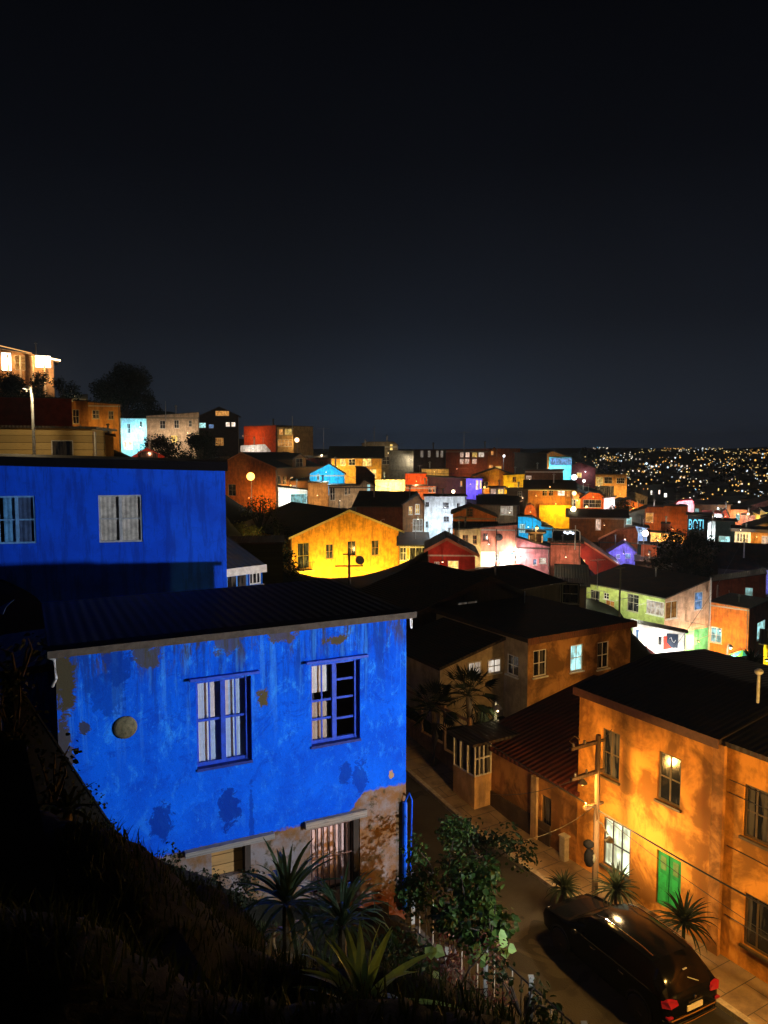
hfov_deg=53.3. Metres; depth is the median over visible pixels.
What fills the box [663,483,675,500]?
distant house
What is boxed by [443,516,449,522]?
window
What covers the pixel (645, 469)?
distant house
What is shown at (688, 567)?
dark tree
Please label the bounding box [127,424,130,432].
window
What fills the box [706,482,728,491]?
distant house
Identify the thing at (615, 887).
potted yucca
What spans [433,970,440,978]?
broad leaf plant
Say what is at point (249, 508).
dark tree
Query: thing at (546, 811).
door
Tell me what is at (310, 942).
grass
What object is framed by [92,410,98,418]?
window
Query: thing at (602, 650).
window
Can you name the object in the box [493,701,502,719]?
street lamp
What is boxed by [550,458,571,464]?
window
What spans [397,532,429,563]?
yellow annex
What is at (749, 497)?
distant house
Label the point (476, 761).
window
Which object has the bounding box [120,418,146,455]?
cyan lit house
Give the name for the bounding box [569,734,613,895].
utility pole
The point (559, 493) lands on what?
window
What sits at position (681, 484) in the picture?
distant house
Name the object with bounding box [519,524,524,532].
window
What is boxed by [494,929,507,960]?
broad leaf plant
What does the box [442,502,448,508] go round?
window
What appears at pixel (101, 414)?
block house
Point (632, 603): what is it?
window
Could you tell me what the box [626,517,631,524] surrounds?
window
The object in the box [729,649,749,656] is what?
parasol
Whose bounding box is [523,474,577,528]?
two tone house
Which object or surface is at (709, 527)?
white tower house
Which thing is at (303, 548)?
window
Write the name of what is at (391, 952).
bush
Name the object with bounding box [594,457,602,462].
distant house
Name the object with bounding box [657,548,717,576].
warehouse
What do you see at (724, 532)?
dark teal house
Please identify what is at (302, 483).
hillside house
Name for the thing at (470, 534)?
terrace house
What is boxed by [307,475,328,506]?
beige house
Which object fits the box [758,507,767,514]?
hillside house
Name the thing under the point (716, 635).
window
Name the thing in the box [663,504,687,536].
brown block
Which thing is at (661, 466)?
distant house
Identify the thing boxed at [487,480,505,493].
cream cottage
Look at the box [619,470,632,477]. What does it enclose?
distant house
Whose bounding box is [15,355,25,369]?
window
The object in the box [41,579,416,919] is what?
blue house
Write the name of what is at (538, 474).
brown row house
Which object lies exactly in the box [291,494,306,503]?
window
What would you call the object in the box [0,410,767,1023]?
ground
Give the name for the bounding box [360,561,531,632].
boarded house
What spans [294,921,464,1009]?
agave
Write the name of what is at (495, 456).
gabled end house
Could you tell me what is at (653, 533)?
lit yard house
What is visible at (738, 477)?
distant house
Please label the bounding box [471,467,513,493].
hillside house
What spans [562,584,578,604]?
window
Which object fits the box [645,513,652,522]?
window
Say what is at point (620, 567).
utility pole
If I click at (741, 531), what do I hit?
pavilion
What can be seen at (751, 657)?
garden agave
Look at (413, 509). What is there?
gable front house
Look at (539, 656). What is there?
window
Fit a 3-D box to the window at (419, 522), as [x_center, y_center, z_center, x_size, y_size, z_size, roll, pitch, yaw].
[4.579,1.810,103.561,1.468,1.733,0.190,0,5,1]
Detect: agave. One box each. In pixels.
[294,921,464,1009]
[737,648,764,661]
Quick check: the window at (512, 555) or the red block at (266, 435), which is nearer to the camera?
the window at (512, 555)
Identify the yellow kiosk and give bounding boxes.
[759,629,767,664]
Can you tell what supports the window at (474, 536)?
in the terrace house at (470, 534)
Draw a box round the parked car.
[543,893,719,1023]
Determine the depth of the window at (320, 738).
15.26 m
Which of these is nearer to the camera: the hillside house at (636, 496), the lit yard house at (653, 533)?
the lit yard house at (653, 533)
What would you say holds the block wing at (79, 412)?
on the ground at (38, 998)
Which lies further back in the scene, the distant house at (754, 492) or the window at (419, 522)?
the distant house at (754, 492)
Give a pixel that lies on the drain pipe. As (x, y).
(95, 447)
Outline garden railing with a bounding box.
[411,872,587,1023]
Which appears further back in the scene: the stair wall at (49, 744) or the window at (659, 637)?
the window at (659, 637)
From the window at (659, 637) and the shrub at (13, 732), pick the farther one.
the window at (659, 637)
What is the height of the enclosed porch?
2.860 m
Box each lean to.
[226,536,266,586]
[452,517,498,535]
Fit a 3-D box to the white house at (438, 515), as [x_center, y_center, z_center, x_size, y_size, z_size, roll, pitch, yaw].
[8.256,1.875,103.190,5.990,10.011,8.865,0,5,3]
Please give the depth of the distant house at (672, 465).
933.63 m
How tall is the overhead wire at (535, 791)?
3.628 m
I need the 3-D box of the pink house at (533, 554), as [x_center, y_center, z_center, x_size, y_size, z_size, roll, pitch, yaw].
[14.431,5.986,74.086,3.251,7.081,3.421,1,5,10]
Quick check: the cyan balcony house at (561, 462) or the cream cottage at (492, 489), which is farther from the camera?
the cyan balcony house at (561, 462)
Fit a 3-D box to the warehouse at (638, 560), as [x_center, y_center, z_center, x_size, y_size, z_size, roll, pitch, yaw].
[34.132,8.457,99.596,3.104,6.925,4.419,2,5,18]
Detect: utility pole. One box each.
[335,547,362,583]
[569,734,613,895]
[616,566,625,616]
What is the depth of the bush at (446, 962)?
10.83 m
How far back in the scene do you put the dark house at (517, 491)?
139.88 m
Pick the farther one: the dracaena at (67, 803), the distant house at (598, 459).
the distant house at (598, 459)
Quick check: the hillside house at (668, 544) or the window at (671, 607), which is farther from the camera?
the hillside house at (668, 544)
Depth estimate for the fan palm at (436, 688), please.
31.08 m
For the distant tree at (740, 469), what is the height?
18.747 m
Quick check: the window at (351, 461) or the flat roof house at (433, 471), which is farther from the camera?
the flat roof house at (433, 471)
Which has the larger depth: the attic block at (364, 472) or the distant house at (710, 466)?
the distant house at (710, 466)
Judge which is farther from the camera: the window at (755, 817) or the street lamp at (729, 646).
the street lamp at (729, 646)
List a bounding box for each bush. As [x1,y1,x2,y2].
[325,921,442,976]
[388,814,495,924]
[398,926,516,1011]
[427,852,521,954]
[435,814,540,889]
[457,893,507,967]
[479,947,564,1023]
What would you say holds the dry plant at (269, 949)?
on the ground at (38, 998)
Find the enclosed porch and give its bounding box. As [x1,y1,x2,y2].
[447,719,519,809]
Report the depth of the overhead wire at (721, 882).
21.62 m
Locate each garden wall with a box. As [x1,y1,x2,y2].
[0,732,61,915]
[145,927,213,987]
[165,863,226,893]
[406,688,471,770]
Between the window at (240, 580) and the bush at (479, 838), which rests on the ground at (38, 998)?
the bush at (479, 838)
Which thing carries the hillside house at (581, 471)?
on the ground at (38, 998)
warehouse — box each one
[634,551,659,567]
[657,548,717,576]
[706,539,767,574]
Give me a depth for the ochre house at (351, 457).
168.87 m
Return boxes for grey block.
[361,435,398,478]
[388,450,414,478]
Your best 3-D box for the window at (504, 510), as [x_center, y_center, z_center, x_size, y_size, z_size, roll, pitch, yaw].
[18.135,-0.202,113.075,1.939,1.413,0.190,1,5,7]
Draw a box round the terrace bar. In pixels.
[547,529,583,575]
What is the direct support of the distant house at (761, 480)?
on the ground at (38, 998)
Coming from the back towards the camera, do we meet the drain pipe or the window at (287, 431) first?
the window at (287, 431)
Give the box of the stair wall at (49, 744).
[1,672,113,829]
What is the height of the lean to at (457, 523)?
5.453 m
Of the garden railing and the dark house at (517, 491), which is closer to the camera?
the garden railing
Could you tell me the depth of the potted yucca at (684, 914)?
20.26 m
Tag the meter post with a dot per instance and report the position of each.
(564, 847)
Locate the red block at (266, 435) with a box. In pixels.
[242,419,313,454]
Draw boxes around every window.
[0,496,35,543]
[1,352,11,370]
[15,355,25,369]
[35,355,50,367]
[51,440,72,454]
[72,409,79,423]
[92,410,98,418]
[98,495,142,542]
[108,411,113,419]
[124,441,132,449]
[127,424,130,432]
[138,451,157,457]
[160,421,164,428]
[171,435,177,442]
[174,420,178,427]
[184,831,274,887]
[189,670,259,771]
[199,423,205,427]
[215,411,228,415]
[215,438,223,445]
[227,574,247,586]
[228,484,235,495]
[250,573,260,584]
[278,439,291,446]
[285,429,291,434]
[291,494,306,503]
[297,543,308,568]
[304,808,366,894]
[305,654,367,749]
[325,544,333,559]
[330,488,334,499]
[340,459,344,465]
[347,541,356,556]
[348,459,354,465]
[363,459,370,465]
[371,540,379,555]
[382,457,388,463]
[399,546,406,560]
[409,546,423,559]
[412,519,422,531]
[415,504,419,514]
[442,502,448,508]
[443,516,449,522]
[448,561,458,568]
[453,737,491,777]
[457,600,477,604]
[462,535,467,541]
[467,509,472,516]
[468,660,482,675]
[472,535,476,544]
[482,482,487,488]
[482,533,487,541]
[487,658,501,675]
[498,489,503,493]
[500,506,512,515]
[504,654,518,679]
[510,552,516,559]
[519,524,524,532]
[529,534,541,542]
[532,649,548,679]
[539,558,545,563]
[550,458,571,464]
[557,491,564,495]
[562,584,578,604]
[569,643,584,673]
[583,499,600,507]
[591,590,599,600]
[595,486,613,496]
[596,477,602,484]
[596,519,600,530]
[596,641,610,671]
[599,816,630,883]
[600,728,619,785]
[604,477,611,483]
[604,593,608,599]
[606,600,613,606]
[616,478,624,483]
[625,553,630,558]
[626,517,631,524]
[626,593,638,613]
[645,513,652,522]
[645,599,663,617]
[654,751,681,812]
[657,636,661,645]
[665,601,677,620]
[694,591,702,610]
[710,627,721,643]
[719,536,729,541]
[738,784,767,851]
[738,893,767,962]
[745,587,752,595]
[757,620,764,640]
[761,536,767,543]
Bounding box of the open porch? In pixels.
[558,577,583,606]
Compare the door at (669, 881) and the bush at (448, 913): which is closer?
the bush at (448, 913)
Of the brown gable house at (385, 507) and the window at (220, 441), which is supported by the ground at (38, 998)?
the brown gable house at (385, 507)
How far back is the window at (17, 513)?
21.43 m
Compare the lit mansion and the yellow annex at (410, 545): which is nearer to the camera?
the yellow annex at (410, 545)
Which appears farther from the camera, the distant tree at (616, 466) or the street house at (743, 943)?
the distant tree at (616, 466)
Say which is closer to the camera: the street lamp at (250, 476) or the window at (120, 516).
the window at (120, 516)
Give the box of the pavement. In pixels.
[406,733,767,1023]
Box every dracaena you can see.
[38,780,98,824]
[225,838,343,962]
[285,859,394,967]
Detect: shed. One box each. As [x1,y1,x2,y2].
[228,535,284,583]
[240,437,270,451]
[554,564,590,607]
[602,495,616,508]
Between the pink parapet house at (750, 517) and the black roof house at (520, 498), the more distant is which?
the pink parapet house at (750, 517)
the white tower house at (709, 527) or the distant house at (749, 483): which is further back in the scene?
the distant house at (749, 483)
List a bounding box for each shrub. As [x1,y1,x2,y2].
[0,630,49,700]
[0,678,51,751]
[26,732,81,811]
[33,783,107,814]
[96,818,121,832]
[143,842,182,869]
[166,858,217,884]
[194,865,265,909]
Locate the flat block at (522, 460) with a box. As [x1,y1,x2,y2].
[513,452,548,472]
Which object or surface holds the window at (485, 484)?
in the hillside house at (492, 476)
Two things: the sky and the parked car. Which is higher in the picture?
the sky
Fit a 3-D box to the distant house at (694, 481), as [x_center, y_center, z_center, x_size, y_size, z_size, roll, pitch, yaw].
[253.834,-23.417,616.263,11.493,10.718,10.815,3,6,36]
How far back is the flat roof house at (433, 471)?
180.06 m
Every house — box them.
[0,425,116,455]
[0,454,227,602]
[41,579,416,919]
[65,388,87,399]
[86,401,120,451]
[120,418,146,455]
[131,441,164,457]
[146,405,199,456]
[225,452,321,512]
[241,501,403,577]
[277,427,293,452]
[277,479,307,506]
[289,477,308,495]
[305,455,330,465]
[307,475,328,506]
[308,456,345,492]
[327,439,384,482]
[327,479,373,508]
[352,485,417,529]
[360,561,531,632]
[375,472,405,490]
[401,486,423,531]
[406,617,505,729]
[413,442,444,471]
[421,461,448,475]
[423,488,467,537]
[424,528,479,569]
[425,475,465,493]
[431,596,636,716]
[445,441,522,476]
[451,503,498,534]
[454,520,483,567]
[464,477,483,499]
[465,564,566,601]
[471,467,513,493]
[476,495,519,528]
[478,487,522,513]
[480,522,517,566]
[488,447,502,468]
[488,675,596,862]
[505,482,527,513]
[516,536,549,573]
[517,515,552,540]
[523,462,563,479]
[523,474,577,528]
[525,502,535,516]
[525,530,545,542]
[538,451,565,468]
[549,456,571,479]
[565,508,629,541]
[571,462,596,488]
[572,488,586,508]
[573,649,767,955]
[579,490,605,508]
[579,534,619,573]
[586,564,721,650]
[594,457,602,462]
[598,526,637,554]
[606,534,636,564]
[612,466,625,473]
[615,497,644,509]
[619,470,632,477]
[624,458,632,461]
[625,500,646,527]
[626,490,647,504]
[630,466,642,475]
[631,480,663,501]
[632,518,649,542]
[633,456,641,461]
[634,461,644,466]
[638,541,657,556]
[643,467,651,473]
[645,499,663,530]
[647,468,662,476]
[650,530,683,543]
[651,463,663,469]
[657,540,683,548]
[661,516,670,531]
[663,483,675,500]
[665,463,677,468]
[667,500,732,514]
[668,482,687,486]
[670,472,685,481]
[674,498,693,518]
[676,487,694,499]
[676,487,697,499]
[679,468,690,474]
[680,462,691,469]
[690,476,707,486]
[693,467,703,473]
[697,593,767,654]
[698,492,713,499]
[702,510,725,518]
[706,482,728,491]
[707,510,716,540]
[708,465,721,473]
[709,467,723,476]
[709,491,747,502]
[710,568,766,599]
[713,513,737,541]
[720,475,735,482]
[720,715,767,983]
[721,487,729,491]
[721,501,730,517]
[730,505,751,524]
[735,475,755,486]
[736,497,767,512]
[739,479,756,487]
[740,508,754,523]
[741,495,767,502]
[741,516,767,525]
[743,490,763,495]
[751,506,767,519]
[754,471,767,476]
[755,476,767,484]
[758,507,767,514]
[761,562,767,594]
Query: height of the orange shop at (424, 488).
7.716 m
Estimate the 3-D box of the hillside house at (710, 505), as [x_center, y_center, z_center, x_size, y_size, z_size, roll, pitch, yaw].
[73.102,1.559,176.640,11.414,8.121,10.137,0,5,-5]
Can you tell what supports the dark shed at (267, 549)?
on the ground at (38, 998)
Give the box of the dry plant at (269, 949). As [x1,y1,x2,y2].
[265,931,293,960]
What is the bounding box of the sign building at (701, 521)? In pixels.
[686,512,714,544]
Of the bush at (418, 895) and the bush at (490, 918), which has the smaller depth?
the bush at (490, 918)
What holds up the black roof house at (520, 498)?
on the ground at (38, 998)
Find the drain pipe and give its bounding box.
[94,432,96,455]
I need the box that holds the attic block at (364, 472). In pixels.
[355,466,374,484]
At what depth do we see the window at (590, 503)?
155.30 m
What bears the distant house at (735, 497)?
on the ground at (38, 998)
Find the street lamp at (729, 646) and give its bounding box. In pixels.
[726,644,732,654]
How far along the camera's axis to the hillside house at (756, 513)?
168.84 m
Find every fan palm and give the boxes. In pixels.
[406,679,459,766]
[435,664,499,725]
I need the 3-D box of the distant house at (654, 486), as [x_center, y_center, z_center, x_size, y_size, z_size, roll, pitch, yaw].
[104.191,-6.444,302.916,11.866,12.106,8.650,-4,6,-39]
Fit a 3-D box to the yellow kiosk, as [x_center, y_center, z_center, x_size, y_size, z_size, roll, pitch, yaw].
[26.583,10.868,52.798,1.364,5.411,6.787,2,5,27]
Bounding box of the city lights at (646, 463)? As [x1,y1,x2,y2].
[576,447,767,499]
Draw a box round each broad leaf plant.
[425,943,444,974]
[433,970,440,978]
[472,943,489,979]
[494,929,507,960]
[494,941,515,967]
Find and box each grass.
[253,918,402,965]
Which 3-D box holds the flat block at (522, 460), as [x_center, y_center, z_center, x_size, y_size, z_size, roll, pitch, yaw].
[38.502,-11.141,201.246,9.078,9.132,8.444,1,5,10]
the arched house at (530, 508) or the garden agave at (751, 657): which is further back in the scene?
the arched house at (530, 508)
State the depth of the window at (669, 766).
21.73 m
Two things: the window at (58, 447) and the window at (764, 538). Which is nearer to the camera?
the window at (58, 447)
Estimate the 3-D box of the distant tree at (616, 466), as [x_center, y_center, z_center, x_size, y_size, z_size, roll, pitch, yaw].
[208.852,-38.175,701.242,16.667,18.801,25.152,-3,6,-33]
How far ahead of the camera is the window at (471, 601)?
44.45 m
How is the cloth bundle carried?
hanging from the utility pole at (597, 801)
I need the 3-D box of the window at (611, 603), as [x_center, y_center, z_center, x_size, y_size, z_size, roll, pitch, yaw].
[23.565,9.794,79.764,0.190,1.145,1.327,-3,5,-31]
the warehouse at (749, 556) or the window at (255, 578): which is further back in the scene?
the warehouse at (749, 556)
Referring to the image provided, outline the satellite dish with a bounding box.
[355,556,363,564]
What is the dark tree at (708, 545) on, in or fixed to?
on the ground at (38, 998)
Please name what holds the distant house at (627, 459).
on the ground at (38, 998)
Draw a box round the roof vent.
[754,668,763,702]
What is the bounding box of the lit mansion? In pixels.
[0,342,60,396]
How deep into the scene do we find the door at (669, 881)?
21.92 m
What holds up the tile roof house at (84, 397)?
on the ground at (38, 998)
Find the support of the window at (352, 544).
in the yellow house at (321, 540)
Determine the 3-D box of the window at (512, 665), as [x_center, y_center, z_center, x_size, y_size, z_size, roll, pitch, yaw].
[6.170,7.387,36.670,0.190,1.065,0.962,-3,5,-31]
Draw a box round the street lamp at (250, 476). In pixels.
[247,472,254,501]
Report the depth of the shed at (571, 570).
71.35 m
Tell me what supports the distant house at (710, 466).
on the ground at (38, 998)
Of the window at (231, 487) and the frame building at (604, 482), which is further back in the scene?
the frame building at (604, 482)
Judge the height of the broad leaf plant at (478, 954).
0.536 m
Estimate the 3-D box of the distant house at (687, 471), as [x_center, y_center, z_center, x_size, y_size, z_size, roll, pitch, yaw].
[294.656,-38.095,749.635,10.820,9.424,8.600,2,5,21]
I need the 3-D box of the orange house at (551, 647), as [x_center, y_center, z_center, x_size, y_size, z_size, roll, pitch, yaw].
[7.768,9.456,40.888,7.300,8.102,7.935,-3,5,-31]
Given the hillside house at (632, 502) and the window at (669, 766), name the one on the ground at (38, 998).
the hillside house at (632, 502)
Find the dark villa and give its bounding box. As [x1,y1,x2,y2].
[199,407,240,456]
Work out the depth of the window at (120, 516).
21.97 m
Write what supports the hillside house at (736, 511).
on the ground at (38, 998)
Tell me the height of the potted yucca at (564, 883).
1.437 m
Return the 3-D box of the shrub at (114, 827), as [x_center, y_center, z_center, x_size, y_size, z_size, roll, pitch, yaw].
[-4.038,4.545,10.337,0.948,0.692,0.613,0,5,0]
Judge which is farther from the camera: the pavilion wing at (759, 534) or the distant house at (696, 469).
the distant house at (696, 469)
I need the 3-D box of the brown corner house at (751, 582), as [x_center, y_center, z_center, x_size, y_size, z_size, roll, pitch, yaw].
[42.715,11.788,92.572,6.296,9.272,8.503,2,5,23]
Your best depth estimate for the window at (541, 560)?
74.19 m
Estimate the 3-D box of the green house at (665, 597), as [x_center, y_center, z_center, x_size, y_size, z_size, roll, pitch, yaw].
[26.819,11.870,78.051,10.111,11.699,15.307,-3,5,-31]
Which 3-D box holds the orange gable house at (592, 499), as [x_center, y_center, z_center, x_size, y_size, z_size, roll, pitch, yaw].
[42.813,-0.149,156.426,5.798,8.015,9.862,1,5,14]
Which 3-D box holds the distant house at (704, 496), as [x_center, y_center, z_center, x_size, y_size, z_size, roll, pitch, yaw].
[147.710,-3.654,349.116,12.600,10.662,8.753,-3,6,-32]
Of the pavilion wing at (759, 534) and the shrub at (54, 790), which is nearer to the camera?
the shrub at (54, 790)
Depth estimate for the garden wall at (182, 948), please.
4.91 m
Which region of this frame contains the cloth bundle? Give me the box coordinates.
[583,839,595,866]
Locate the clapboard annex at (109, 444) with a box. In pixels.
[105,423,115,455]
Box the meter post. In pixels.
[558,832,570,861]
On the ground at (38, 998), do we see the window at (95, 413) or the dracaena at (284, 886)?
the dracaena at (284, 886)
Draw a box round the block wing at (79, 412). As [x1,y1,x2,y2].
[72,400,88,425]
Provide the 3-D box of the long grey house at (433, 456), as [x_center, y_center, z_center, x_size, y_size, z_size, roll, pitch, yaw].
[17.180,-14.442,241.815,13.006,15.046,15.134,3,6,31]
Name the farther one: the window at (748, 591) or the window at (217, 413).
the window at (217, 413)
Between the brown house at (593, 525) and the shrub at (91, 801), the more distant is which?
the brown house at (593, 525)
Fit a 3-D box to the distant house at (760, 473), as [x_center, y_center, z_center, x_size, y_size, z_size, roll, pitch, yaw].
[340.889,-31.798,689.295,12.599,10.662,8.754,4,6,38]
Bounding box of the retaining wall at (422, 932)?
[407,926,517,1023]
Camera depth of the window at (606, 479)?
244.50 m
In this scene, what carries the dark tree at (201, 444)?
on the ground at (38, 998)
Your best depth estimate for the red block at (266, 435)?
208.47 m
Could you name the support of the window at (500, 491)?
in the cream cottage at (492, 489)
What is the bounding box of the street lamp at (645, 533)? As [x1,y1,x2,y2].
[642,530,647,550]
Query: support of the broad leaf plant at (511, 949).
on the ground at (38, 998)
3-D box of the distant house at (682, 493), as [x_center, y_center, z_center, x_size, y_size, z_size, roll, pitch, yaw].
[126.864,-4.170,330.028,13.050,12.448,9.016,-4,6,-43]
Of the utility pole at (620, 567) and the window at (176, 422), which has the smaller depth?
the utility pole at (620, 567)
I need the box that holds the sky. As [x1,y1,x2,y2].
[0,0,767,448]
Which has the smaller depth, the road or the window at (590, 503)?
the road
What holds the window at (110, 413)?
in the block house at (101, 414)
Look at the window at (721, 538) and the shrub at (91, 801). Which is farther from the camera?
the window at (721, 538)
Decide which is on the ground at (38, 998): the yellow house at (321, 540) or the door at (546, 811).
the yellow house at (321, 540)
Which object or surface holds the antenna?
on the ground at (38, 998)
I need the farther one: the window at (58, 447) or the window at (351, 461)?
the window at (351, 461)
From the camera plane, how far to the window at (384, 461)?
207.30 m
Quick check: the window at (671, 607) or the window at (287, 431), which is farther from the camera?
the window at (287, 431)
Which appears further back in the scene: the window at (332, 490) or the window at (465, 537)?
the window at (332, 490)
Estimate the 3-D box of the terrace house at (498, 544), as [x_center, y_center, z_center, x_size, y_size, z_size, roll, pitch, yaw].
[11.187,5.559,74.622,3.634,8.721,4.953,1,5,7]
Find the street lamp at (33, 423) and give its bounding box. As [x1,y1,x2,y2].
[23,385,35,453]
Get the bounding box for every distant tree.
[567,447,594,462]
[597,460,621,473]
[712,469,735,482]
[723,459,746,474]
[756,459,767,470]
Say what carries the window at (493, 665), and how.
in the cream house at (436, 649)
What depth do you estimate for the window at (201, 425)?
237.97 m
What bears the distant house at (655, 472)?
on the ground at (38, 998)
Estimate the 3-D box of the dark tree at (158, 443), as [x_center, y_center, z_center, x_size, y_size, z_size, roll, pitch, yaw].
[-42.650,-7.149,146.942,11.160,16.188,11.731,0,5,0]
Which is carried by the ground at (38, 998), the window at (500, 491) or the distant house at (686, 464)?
the distant house at (686, 464)
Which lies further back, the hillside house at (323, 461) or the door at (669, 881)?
the hillside house at (323, 461)
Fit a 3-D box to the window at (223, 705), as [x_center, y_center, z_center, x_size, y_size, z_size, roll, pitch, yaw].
[-2.980,3.880,14.276,1.291,1.777,0.306,-2,5,-25]
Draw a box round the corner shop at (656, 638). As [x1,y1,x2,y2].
[631,618,688,652]
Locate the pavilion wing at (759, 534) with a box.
[751,526,767,543]
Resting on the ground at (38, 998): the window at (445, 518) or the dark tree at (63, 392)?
the dark tree at (63, 392)
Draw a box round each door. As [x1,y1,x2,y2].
[538,795,551,835]
[657,850,681,909]
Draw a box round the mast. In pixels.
[709,578,711,601]
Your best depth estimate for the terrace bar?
78.71 m
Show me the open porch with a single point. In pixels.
(570, 591)
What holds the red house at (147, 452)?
on the ground at (38, 998)
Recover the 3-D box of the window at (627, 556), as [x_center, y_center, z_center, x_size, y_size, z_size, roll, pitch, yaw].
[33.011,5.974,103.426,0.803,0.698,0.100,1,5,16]
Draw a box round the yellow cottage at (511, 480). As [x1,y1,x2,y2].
[503,466,524,493]
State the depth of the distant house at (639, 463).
986.04 m
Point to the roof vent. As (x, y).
(758, 671)
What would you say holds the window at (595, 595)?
in the green house at (665, 597)
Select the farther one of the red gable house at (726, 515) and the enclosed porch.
the red gable house at (726, 515)
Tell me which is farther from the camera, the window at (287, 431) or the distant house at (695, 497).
the distant house at (695, 497)
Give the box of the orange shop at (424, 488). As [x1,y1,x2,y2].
[406,478,437,498]
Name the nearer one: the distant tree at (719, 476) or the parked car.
the parked car
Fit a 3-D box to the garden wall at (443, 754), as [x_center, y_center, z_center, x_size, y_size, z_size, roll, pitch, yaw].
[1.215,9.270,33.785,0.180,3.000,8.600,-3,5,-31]
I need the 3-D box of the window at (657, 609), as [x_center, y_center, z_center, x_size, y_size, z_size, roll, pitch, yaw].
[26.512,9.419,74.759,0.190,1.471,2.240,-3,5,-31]
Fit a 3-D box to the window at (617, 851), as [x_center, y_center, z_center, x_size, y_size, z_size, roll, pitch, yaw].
[7.150,10.333,23.512,0.190,1.639,1.202,-3,5,-31]
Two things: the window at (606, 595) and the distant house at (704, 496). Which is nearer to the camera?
the window at (606, 595)
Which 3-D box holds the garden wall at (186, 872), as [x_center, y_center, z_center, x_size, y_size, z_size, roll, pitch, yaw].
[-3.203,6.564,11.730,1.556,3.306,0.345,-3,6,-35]
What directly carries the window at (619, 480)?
in the frame building at (604, 482)
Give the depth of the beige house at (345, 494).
126.63 m
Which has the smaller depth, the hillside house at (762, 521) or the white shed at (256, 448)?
the hillside house at (762, 521)
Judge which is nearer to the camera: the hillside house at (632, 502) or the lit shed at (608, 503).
the lit shed at (608, 503)
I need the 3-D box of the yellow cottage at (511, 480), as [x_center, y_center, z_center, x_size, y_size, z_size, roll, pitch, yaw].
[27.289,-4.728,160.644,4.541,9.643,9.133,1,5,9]
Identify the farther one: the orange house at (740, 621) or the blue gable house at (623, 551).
the blue gable house at (623, 551)
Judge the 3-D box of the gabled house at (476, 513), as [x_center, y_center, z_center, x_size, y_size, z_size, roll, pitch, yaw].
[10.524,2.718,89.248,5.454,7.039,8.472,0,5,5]
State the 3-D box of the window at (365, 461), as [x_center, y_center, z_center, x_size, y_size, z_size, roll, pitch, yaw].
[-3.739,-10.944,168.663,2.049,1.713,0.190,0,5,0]
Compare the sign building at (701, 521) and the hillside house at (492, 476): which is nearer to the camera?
the sign building at (701, 521)
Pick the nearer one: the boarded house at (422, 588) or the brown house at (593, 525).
the boarded house at (422, 588)
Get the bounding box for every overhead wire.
[406,682,767,908]
[492,781,570,794]
[523,805,595,840]
[598,812,767,933]
[604,526,748,738]
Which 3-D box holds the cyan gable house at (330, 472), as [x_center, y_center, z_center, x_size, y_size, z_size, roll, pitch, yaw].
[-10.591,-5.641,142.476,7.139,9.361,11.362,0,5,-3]
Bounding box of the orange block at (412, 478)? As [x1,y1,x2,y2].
[405,472,426,483]
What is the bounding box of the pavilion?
[731,523,754,542]
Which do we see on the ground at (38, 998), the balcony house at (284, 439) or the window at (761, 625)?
the balcony house at (284, 439)
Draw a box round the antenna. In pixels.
[592,559,603,588]
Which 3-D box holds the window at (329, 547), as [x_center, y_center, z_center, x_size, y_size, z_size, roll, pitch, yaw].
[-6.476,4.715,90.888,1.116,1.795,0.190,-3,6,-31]
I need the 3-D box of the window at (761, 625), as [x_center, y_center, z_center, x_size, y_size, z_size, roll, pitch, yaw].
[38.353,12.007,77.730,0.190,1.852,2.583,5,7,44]
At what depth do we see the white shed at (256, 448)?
183.64 m
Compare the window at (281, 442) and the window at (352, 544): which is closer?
the window at (352, 544)
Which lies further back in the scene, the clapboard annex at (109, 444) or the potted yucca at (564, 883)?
the clapboard annex at (109, 444)
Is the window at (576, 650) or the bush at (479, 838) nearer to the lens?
the bush at (479, 838)
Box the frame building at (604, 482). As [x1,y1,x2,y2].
[595,474,626,497]
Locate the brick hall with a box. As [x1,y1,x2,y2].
[0,396,72,425]
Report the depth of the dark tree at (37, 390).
177.91 m
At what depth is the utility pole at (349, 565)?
73.33 m
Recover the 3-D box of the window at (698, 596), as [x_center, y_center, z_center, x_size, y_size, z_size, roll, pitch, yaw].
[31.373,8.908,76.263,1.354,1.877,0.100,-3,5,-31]
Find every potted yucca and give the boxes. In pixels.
[544,869,582,902]
[588,861,644,907]
[648,889,722,956]
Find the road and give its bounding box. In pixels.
[406,773,740,1023]
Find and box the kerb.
[406,766,757,1023]
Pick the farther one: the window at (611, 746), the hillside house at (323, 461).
the hillside house at (323, 461)
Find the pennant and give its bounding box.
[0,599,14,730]
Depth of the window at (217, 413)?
238.78 m
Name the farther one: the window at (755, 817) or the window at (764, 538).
the window at (764, 538)
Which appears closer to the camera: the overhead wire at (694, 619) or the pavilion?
the overhead wire at (694, 619)
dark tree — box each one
[0,369,30,396]
[23,370,52,396]
[49,377,81,399]
[88,361,164,430]
[137,433,185,457]
[179,430,230,459]
[232,520,264,535]
[237,495,285,534]
[267,518,298,562]
[283,550,303,578]
[609,498,635,510]
[642,527,696,573]
[665,532,716,576]
[679,524,722,576]

